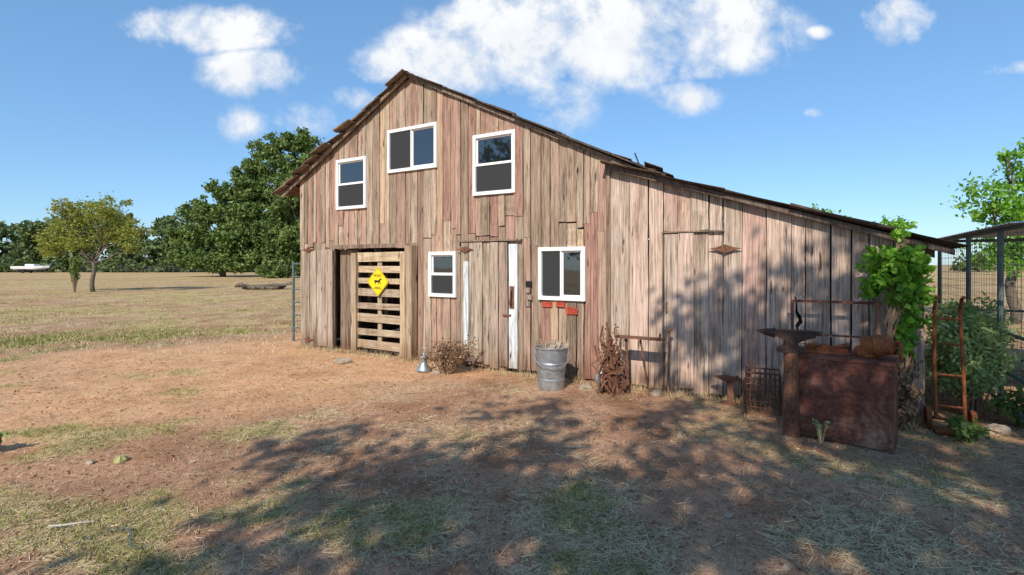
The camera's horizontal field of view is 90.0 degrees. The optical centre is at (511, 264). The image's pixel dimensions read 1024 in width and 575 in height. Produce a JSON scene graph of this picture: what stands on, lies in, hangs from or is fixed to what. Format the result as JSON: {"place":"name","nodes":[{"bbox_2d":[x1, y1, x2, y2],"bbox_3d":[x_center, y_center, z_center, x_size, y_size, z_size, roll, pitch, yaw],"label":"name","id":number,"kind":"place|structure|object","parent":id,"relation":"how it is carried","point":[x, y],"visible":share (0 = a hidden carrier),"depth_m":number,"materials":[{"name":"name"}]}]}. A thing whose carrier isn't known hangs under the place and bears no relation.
{"place":"outdoors","nodes":[
{"label":"outdoors","id":0,"kind":"place"},
{"bbox_2d":[0,265,1023,574],"bbox_3d":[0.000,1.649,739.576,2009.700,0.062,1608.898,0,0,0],"label":"ground","id":1,"kind":"structure","parent":0,"point":[996,479],"depth_m":4.40,"materials":[{"name":"brown soil"}]},
{"bbox_2d":[0,430,8,443],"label":"weeds","id":2,"kind":"object","parent":1,"relation":"on","point":[3,435],"visible":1,"depth_m":4.47,"materials":[{"name":"green plant"}]},
{"bbox_2d":[10,264,49,272],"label":"white motorboat on trailer","id":3,"kind":"object","parent":1,"relation":"on","point":[30,268],"visible":0.98,"depth_m":97.33,"materials":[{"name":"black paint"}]},
{"bbox_2d":[49,521,93,526],"bbox_3d":[-2.766,1.627,3.208,0.234,0.022,0.043,0,0,-17],"label":"stick","id":4,"kind":"object","parent":1,"relation":"on","point":[69,524],"visible":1,"depth_m":3.20,"materials":[{"name":"beige wood"}]},
{"bbox_2d":[68,257,81,291],"bbox_3d":[-25.865,0.584,30.309,0.675,2.137,0.541,0,0,-43],"label":"sapling","id":5,"kind":"object","parent":1,"relation":"on","point":[74,274],"visible":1,"depth_m":30.25,"materials":[{"name":"green plant"}]},
{"bbox_2d":[84,459,95,464],"bbox_3d":[-3.499,1.644,4.251,0.072,0.046,0.075,0,0,0],"label":"rock","id":6,"kind":"object","parent":1,"relation":"on","point":[89,461],"visible":1,"depth_m":4.23,"materials":[{"name":"stone"}]},
{"bbox_2d":[25,191,159,291],"bbox_3d":[-25.372,-1.361,30.977,7.001,6.257,3.333,0,0,0],"label":"mesquite tree","id":7,"kind":"object","parent":1,"relation":"on","point":[87,216],"visible":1,"depth_m":30.67,"materials":[{"name":"green plant"}]},
{"bbox_2d":[73,526,146,548],"bbox_3d":[-2.328,1.632,3.068,0.451,0.019,0.212,0,0,7],"label":"steel chain","id":8,"kind":"object","parent":1,"relation":"on","point":[130,539],"visible":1,"depth_m":3.06,"materials":[{"name":"metal"}]},
{"bbox_2d":[113,455,128,463],"bbox_3d":[-3.280,1.638,4.288,0.098,0.084,0.105,0,0,25],"label":"gourd","id":9,"kind":"object","parent":1,"relation":"on","point":[119,459],"visible":0.83,"depth_m":4.27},
{"bbox_2d":[0,211,254,272],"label":"distant treeline","id":10,"kind":"object","parent":1,"relation":"on","point":[19,249],"visible":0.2,"depth_m":107.93,"materials":[{"name":"green plant"}]},
{"bbox_2d":[86,266,173,271],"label":"field fence","id":11,"kind":"object","parent":1,"relation":"on","point":[141,267],"visible":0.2,"depth_m":103.97,"materials":[{"name":"metal"}]},
{"bbox_2d":[162,173,278,276],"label":"oak tree","id":12,"kind":"object","parent":1,"relation":"on","point":[222,258],"visible":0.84,"depth_m":66.24,"materials":[{"name":"green plant"}]},
{"bbox_2d":[234,282,291,289],"bbox_3d":[-16.486,1.407,34.085,4.540,0.538,2.549,0,0,0],"label":"log pile","id":13,"kind":"object","parent":1,"relation":"on","point":[265,286],"visible":0.96,"depth_m":33.26,"materials":[{"name":"brown wood"}]},
{"bbox_2d":[216,126,324,276],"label":"oak tree","id":14,"kind":"object","parent":1,"relation":"on","point":[258,171],"visible":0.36,"depth_m":68.11,"materials":[{"name":"green plant"}]},
{"bbox_2d":[253,165,301,277],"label":"oak tree","id":15,"kind":"object","parent":1,"relation":"on","point":[287,237],"visible":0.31,"depth_m":61.83,"materials":[{"name":"green plant"}]},
{"bbox_2d":[292,261,300,340],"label":"pipe gate panel","id":16,"kind":"structure","parent":1,"relation":"on","point":[293,300],"depth_m":10.96,"materials":[{"name":"grey metal"}]},
{"bbox_2d":[332,357,351,363],"bbox_3d":[-2.854,1.609,8.553,0.307,0.109,0.277,0,0,36],"label":"rock","id":17,"kind":"object","parent":1,"relation":"on","point":[341,360],"visible":1,"depth_m":8.46,"materials":[{"name":"stone"}]},
{"bbox_2d":[351,245,416,360],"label":"pallet gate","id":18,"kind":"structure","parent":1,"relation":"on","point":[406,307],"depth_m":9.05,"materials":[{"name":"brown wood"}]},
{"bbox_2d":[368,268,387,295],"bbox_3d":[-2.400,0.310,9.149,0.506,0.506,0.009,0,0,31],"label":"yellow pony crossing sign","id":19,"kind":"object","parent":18,"relation":"attached to","point":[377,281],"visible":1,"depth_m":9.15,"materials":[{"name":"metal"}]},
{"bbox_2d":[416,347,431,372],"bbox_3d":[-1.360,1.460,7.900,0.238,0.381,0.238,0,0,0],"label":"old barn lamp","id":20,"kind":"object","parent":1,"relation":"on","point":[423,367],"visible":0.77,"depth_m":7.84,"materials":[{"name":"metal"}]},
{"bbox_2d":[431,370,440,374],"bbox_3d":[-1.149,1.639,7.753,0.136,0.086,0.135,0,0,0],"label":"rock","id":21,"kind":"object","parent":1,"relation":"on","point":[433,372],"visible":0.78,"depth_m":7.71,"materials":[{"name":"stone"}]},
{"bbox_2d":[419,333,479,373],"bbox_3d":[-0.940,1.347,7.735,0.815,0.615,0.804,0,0,34],"label":"dry bush","id":22,"kind":"object","parent":1,"relation":"on","point":[444,354],"visible":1,"depth_m":7.67,"materials":[{"name":"brown plant"}]},
{"bbox_2d":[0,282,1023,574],"bbox_3d":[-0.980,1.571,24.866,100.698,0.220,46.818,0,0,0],"label":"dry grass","id":23,"kind":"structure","parent":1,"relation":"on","point":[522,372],"depth_m":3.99,"materials":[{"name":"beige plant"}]},
{"bbox_2d":[0,357,1023,574],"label":"fallen leaves","id":24,"kind":"object","parent":1,"relation":"on","point":[555,558],"depth_m":3.69,"materials":[{"name":"brown plant"}]},
{"bbox_2d":[4,338,1023,573],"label":"pebbles","id":25,"kind":"object","parent":1,"relation":"on","point":[786,567],"visible":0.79,"depth_m":3.90,"materials":[{"name":"stone"}]},
{"bbox_2d":[533,338,569,390],"bbox_3d":[0.520,1.315,6.791,0.492,0.660,0.463,0,0,0],"label":"galvanised bucket","id":26,"kind":"object","parent":1,"relation":"on","point":[551,362],"visible":1,"depth_m":6.64,"materials":[{"name":"metal"}]},
{"bbox_2d":[578,383,591,389],"bbox_3d":[0.964,1.621,6.758,0.189,0.112,0.176,0,0,0],"label":"rock","id":27,"kind":"object","parent":1,"relation":"on","point":[586,386],"visible":0.81,"depth_m":6.69,"materials":[{"name":"stone"}]},
{"bbox_2d":[597,324,628,394],"bbox_3d":[1.272,1.202,6.444,0.403,0.900,0.244,0,0,10],"label":"dried vine clump","id":28,"kind":"object","parent":1,"relation":"on","point":[616,367],"visible":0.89,"depth_m":6.43,"materials":[{"name":"plant"}]},
{"bbox_2d":[271,69,968,420],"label":"wooden barn","id":29,"kind":"structure","parent":1,"relation":"on","point":[508,224],"depth_m":7.47,"materials":[{"name":"brown wood"}]},
{"bbox_2d":[304,250,333,346],"bbox_3d":[-3.808,0.676,10.078,0.828,1.913,0.048,0,0,30],"label":"stable door","id":30,"kind":"structure","parent":29,"relation":"in","point":[318,264],"depth_m":10.05,"materials":[{"name":"brown wood"}]},
{"bbox_2d":[336,156,366,209],"bbox_3d":[-3.008,-1.515,9.633,0.800,0.950,0.095,0,0,31],"label":"window frame","id":31,"kind":"structure","parent":29,"relation":"in","point":[363,158],"depth_m":9.58,"materials":[{"name":"white plastic"}]},
{"bbox_2d":[340,161,362,183],"bbox_3d":[-3.004,-1.515,9.638,0.638,0.788,0.014,0,0,31],"label":"window pane","id":32,"kind":"structure","parent":29,"relation":"in","point":[350,172],"depth_m":9.64,"materials":[{"name":"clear glass"}]},
{"bbox_2d":[387,122,437,173],"bbox_3d":[-1.721,-2.000,8.862,1.120,0.760,0.095,0,0,31],"label":"window frame","id":33,"kind":"structure","parent":29,"relation":"in","point":[434,125],"depth_m":8.83,"materials":[{"name":"white plastic"}]},
{"bbox_2d":[414,128,433,165],"bbox_3d":[-1.718,-2.000,8.868,0.958,0.598,0.014,0,0,31],"label":"window pane","id":34,"kind":"structure","parent":29,"relation":"in","point":[423,139],"depth_m":8.72,"materials":[{"name":"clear glass"}]},
{"bbox_2d":[428,251,456,297],"bbox_3d":[-1.142,0.165,8.515,0.570,0.750,0.095,0,0,31],"label":"window frame","id":35,"kind":"structure","parent":29,"relation":"in","point":[431,255],"depth_m":8.50,"materials":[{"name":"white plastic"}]},
{"bbox_2d":[434,257,452,272],"bbox_3d":[-1.138,0.165,8.521,0.408,0.588,0.014,0,0,31],"label":"window pane","id":36,"kind":"structure","parent":29,"relation":"in","point":[441,264],"depth_m":8.51,"materials":[{"name":"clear glass"}]},
{"bbox_2d":[461,242,507,368],"bbox_3d":[-0.438,0.628,8.049,0.869,1.957,0.048,0,0,31],"label":"plank door","id":37,"kind":"structure","parent":29,"relation":"in","point":[488,280],"depth_m":8.01,"materials":[{"name":"wood"}]},
{"bbox_2d":[473,129,515,195],"bbox_3d":[-0.271,-1.570,7.994,0.780,0.960,0.095,0,0,31],"label":"window frame","id":38,"kind":"structure","parent":29,"relation":"in","point":[512,133],"depth_m":7.97,"materials":[{"name":"white plastic"}]},
{"bbox_2d":[478,136,510,163],"bbox_3d":[-0.268,-1.570,7.999,0.618,0.798,0.014,0,0,31],"label":"window pane","id":39,"kind":"structure","parent":29,"relation":"in","point":[495,149],"depth_m":8.00,"materials":[{"name":"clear glass"}]},
{"bbox_2d":[538,247,585,300],"bbox_3d":[0.724,0.135,7.398,0.740,0.770,0.095,0,0,31],"label":"window frame","id":40,"kind":"structure","parent":29,"relation":"in","point":[582,297],"depth_m":7.37,"materials":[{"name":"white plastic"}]},
{"bbox_2d":[564,252,579,294],"bbox_3d":[0.728,0.135,7.403,0.578,0.608,0.012,0,0,33],"label":"window pane","id":41,"kind":"structure","parent":29,"relation":"in","point":[571,260],"depth_m":7.31,"materials":[{"name":"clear glass"}]},
{"bbox_2d":[591,322,665,396],"bbox_3d":[1.423,1.195,6.402,0.906,0.921,0.316,0,0,31],"label":"rusty scrap iron stand","id":42,"kind":"object","parent":1,"relation":"on","point":[606,387],"visible":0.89,"depth_m":6.45,"materials":[{"name":"brown metal"}]},
{"bbox_2d":[650,389,662,395],"bbox_3d":[1.820,1.626,6.454,0.152,0.101,0.169,0,0,34],"label":"rock","id":43,"kind":"object","parent":1,"relation":"on","point":[655,392],"visible":0.75,"depth_m":6.41,"materials":[{"name":"stone"}]},
{"bbox_2d":[666,328,672,396],"bbox_3d":[1.949,1.220,6.347,0.092,0.861,0.040,0,0,-26],"label":"iron rod","id":44,"kind":"object","parent":1,"relation":"on","point":[668,356],"visible":0.95,"depth_m":6.34,"materials":[{"name":"brown metal"}]},
{"bbox_2d":[722,512,732,518],"bbox_3d":[1.400,1.634,3.328,0.061,0.040,0.062,0,0,0],"label":"rock","id":45,"kind":"object","parent":1,"relation":"on","point":[728,515],"visible":1,"depth_m":3.31,"materials":[{"name":"stone"}]},
{"bbox_2d":[712,359,749,405],"bbox_3d":[2.559,1.376,6.000,0.388,0.553,0.237,0,0,2],"label":"rusty plough part","id":46,"kind":"object","parent":1,"relation":"on","point":[730,381],"visible":0.89,"depth_m":5.96,"materials":[{"name":"brown metal"}]},
{"bbox_2d":[745,366,780,415],"bbox_3d":[2.798,1.415,5.721,0.356,0.470,0.296,0,0,25],"label":"rusty wire basket","id":47,"kind":"object","parent":1,"relation":"on","point":[765,390],"visible":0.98,"depth_m":5.62,"materials":[{"name":"brown metal"}]},
{"bbox_2d":[756,328,821,437],"bbox_3d":[2.669,1.134,4.954,0.560,1.031,0.163,0,0,19],"label":"anvil on post","id":48,"kind":"object","parent":1,"relation":"on","point":[791,349],"visible":1,"depth_m":4.90,"materials":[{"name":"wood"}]},
{"bbox_2d":[812,418,829,443],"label":"weeds","id":49,"kind":"object","parent":1,"relation":"on","point":[820,437],"visible":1,"depth_m":4.71,"materials":[{"name":"green plant"}]},
{"bbox_2d":[812,203,851,216],"bbox_3d":[15.012,-0.615,25.145,4.342,4.775,2.420,0,0,0],"label":"tree","id":50,"kind":"object","parent":1,"relation":"on","point":[813,204],"visible":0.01,"depth_m":24.67,"materials":[{"name":"green plant"}]},
{"bbox_2d":[790,299,880,337],"bbox_3d":[3.435,1.019,5.460,0.820,1.262,0.028,0,0,31],"label":"rusty bar frame","id":51,"kind":"object","parent":1,"relation":"on","point":[792,301],"visible":0.48,"depth_m":5.41,"materials":[{"name":"red metal"}]},
{"bbox_2d":[799,334,902,453],"bbox_3d":[3.197,1.142,4.887,0.859,1.017,0.530,0,0,41],"label":"rusty steel tank","id":52,"kind":"object","parent":1,"relation":"on","point":[849,395],"visible":0.91,"depth_m":4.67,"materials":[{"name":"brown metal"}]},
{"bbox_2d":[723,251,1019,271],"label":"distant treeline","id":53,"kind":"object","parent":1,"relation":"on","point":[977,268],"visible":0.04,"depth_m":113.71,"materials":[{"name":"green plant"}]},
{"bbox_2d":[853,228,937,428],"bbox_3d":[3.880,0.641,5.146,0.739,2.029,0.563,0,0,0],"label":"climbing vine","id":54,"kind":"object","parent":1,"relation":"on","point":[903,264],"visible":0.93,"depth_m":5.10,"materials":[{"name":"green plant"}]},
{"bbox_2d":[874,215,917,229],"bbox_3d":[18.922,-0.347,25.026,2.311,4.254,2.428,0,0,0],"label":"tree","id":55,"kind":"object","parent":1,"relation":"on","point":[899,223],"visible":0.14,"depth_m":24.71,"materials":[{"name":"green plant"}]},
{"bbox_2d":[924,295,977,436],"bbox_3d":[4.296,0.975,5.014,0.380,1.340,0.386,0,0,32],"label":"rusty hand truck","id":56,"kind":"object","parent":1,"relation":"on","point":[928,417],"visible":0.87,"depth_m":5.07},
{"bbox_2d":[944,412,990,443],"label":"weeds","id":57,"kind":"object","parent":1,"relation":"on","point":[965,429],"visible":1,"depth_m":4.69,"materials":[{"name":"green plant"}]},
{"bbox_2d":[924,290,1020,395],"bbox_3d":[5.554,0.982,6.348,1.089,1.340,0.930,0,0,29],"label":"pale shrub","id":58,"kind":"object","parent":1,"relation":"on","point":[966,305],"visible":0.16,"depth_m":6.27,"materials":[{"name":"green plant"}]},
{"bbox_2d":[924,304,1023,417],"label":"shrub","id":59,"kind":"object","parent":1,"relation":"on","point":[984,356],"visible":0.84,"depth_m":5.42,"materials":[{"name":"green plant"}]},
{"bbox_2d":[938,221,1023,420],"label":"animal pen","id":60,"kind":"object","parent":1,"relation":"on","point":[1000,232],"visible":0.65,"depth_m":6.11,"materials":[{"name":"metal"}]},
{"bbox_2d":[940,137,1023,323],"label":"tree","id":61,"kind":"object","parent":1,"relation":"on","point":[996,206],"visible":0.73,"depth_m":14.12,"materials":[{"name":"green plant"}]},
{"bbox_2d":[984,423,1010,435],"bbox_3d":[4.744,1.625,5.003,0.222,0.125,0.196,0,0,0],"label":"rock","id":62,"kind":"object","parent":1,"relation":"on","point":[1002,430],"visible":0.69,"depth_m":4.95,"materials":[{"name":"stone"}]},
{"bbox_2d":[982,383,1023,427],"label":"weeds","id":63,"kind":"object","parent":1,"relation":"on","point":[1009,404],"visible":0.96,"depth_m":5.24,"materials":[{"name":"green plant"}]},
{"bbox_2d":[0,281,1023,574],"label":"green grass","id":64,"kind":"structure","parent":0,"point":[26,343],"depth_m":3.53,"materials":[{"name":"green plant"}]},
{"bbox_2d":[0,0,1023,264],"label":"sky","id":65,"kind":"structure","parent":0,"point":[868,110],"materials":[{"name":"blue"}]},
{"bbox_2d":[594,370,602,392],"bbox_3d":[1.150,1.505,6.620,0.180,0.290,0.180,0,0,0],"label":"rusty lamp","id":66,"kind":"object","parent":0,"point":[596,378],"visible":0.32,"depth_m":6.58,"materials":[{"name":"grey metal"}]}
]}

